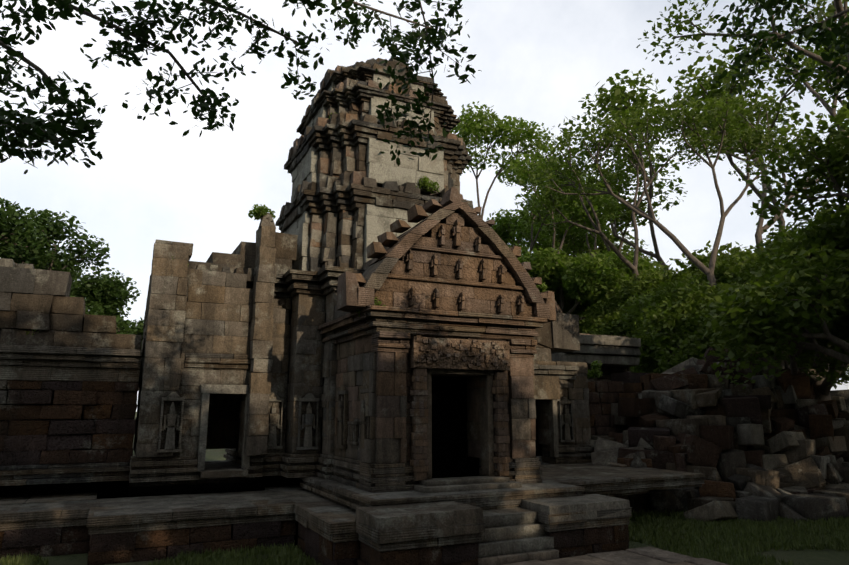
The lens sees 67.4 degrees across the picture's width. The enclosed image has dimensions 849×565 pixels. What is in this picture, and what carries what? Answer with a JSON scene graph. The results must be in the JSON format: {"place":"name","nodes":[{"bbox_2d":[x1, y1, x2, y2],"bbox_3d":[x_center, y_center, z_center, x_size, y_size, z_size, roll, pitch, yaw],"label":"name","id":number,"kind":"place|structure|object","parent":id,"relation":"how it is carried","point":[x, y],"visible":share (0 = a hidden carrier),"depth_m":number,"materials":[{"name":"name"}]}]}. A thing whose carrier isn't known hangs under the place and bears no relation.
{"place":"outdoors","nodes":[
{"label":"outdoors","id":0,"kind":"place"},
{"bbox_2d":[0,197,143,344],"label":"tree","id":1,"kind":"object","parent":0,"point":[38,252],"depth_m":41.85,"materials":[{"name":"green plant"}]},
{"bbox_2d":[0,0,848,173],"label":"branches","id":2,"kind":"object","parent":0,"point":[54,128],"depth_m":6.77,"materials":[{"name":"plant"}]},
{"bbox_2d":[0,0,848,411],"label":"sky","id":3,"kind":"structure","parent":0,"point":[536,59],"materials":[{"name":"white"}]},
{"bbox_2d":[39,412,848,564],"bbox_3d":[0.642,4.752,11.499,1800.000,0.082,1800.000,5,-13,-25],"label":"ground","id":4,"kind":"structure","parent":0,"point":[825,556],"depth_m":10.68,"materials":[{"name":"green plant"}]},
{"bbox_2d":[0,258,34,268],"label":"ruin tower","id":5,"kind":"structure","parent":4,"relation":"on","point":[4,262],"depth_m":20.83,"materials":[{"name":"grey stone"}]},
{"bbox_2d":[0,213,542,555],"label":"temple interior","id":6,"kind":"object","parent":4,"relation":"on","point":[450,458],"visible":0.1,"depth_m":12.84,"materials":[{"name":"black stone"}]},
{"bbox_2d":[0,57,704,564],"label":"temple","id":7,"kind":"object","parent":4,"relation":"on","point":[212,355],"visible":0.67,"depth_m":13.41,"materials":[{"name":"grey stone"}]},
{"bbox_2d":[25,112,602,381],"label":"small plants","id":8,"kind":"object","parent":7,"relation":"on","point":[257,212],"depth_m":15.96,"materials":[{"name":"green plant"}]},
{"bbox_2d":[318,187,555,492],"bbox_3d":[-0.012,1.170,13.594,4.606,5.816,3.558,5,-13,-25],"label":"temple porch","id":9,"kind":"object","parent":7,"relation":"on","point":[450,283],"visible":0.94,"depth_m":12.18,"materials":[{"name":"stone"}]},
{"bbox_2d":[0,346,848,564],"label":"stone blocks","id":10,"kind":"structure","parent":4,"relation":"on","point":[100,433],"depth_m":12.57,"materials":[{"name":"stone"}]},
{"bbox_2d":[0,509,848,564],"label":"grass tufts","id":11,"kind":"object","parent":4,"relation":"on","point":[652,525],"visible":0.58,"depth_m":11.44,"materials":[{"name":"green plant"}]},
{"bbox_2d":[536,333,640,464],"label":"stone cornice","id":12,"kind":"structure","parent":4,"relation":"on","point":[613,354],"depth_m":20.84,"materials":[{"name":"grey stone"}]},
{"bbox_2d":[503,546,728,564],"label":"walkway paving","id":13,"kind":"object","parent":4,"relation":"on","point":[648,555],"visible":1,"depth_m":9.94,"materials":[{"name":"grey stone"}]},
{"bbox_2d":[513,0,848,401],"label":"trees","id":14,"kind":"object","parent":4,"relation":"on","point":[717,317],"depth_m":20.94,"materials":[{"name":"green plant"}]},
{"bbox_2d":[588,351,848,523],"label":"rubble heap","id":15,"kind":"object","parent":4,"relation":"on","point":[792,462],"visible":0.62,"depth_m":15.83,"materials":[{"name":"grey stone"}]},
{"bbox_2d":[449,101,664,334],"bbox_3d":[9.077,0.653,46.392,17.187,21.735,28.168,-4,-12,17],"label":"tree","id":16,"kind":"object","parent":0,"point":[596,277],"depth_m":37.92,"materials":[{"name":"green plant"}]},
{"bbox_2d":[501,0,848,378],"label":"tree","id":17,"kind":"object","parent":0,"point":[613,98],"depth_m":43.78,"materials":[{"name":"green plant"}]}
]}

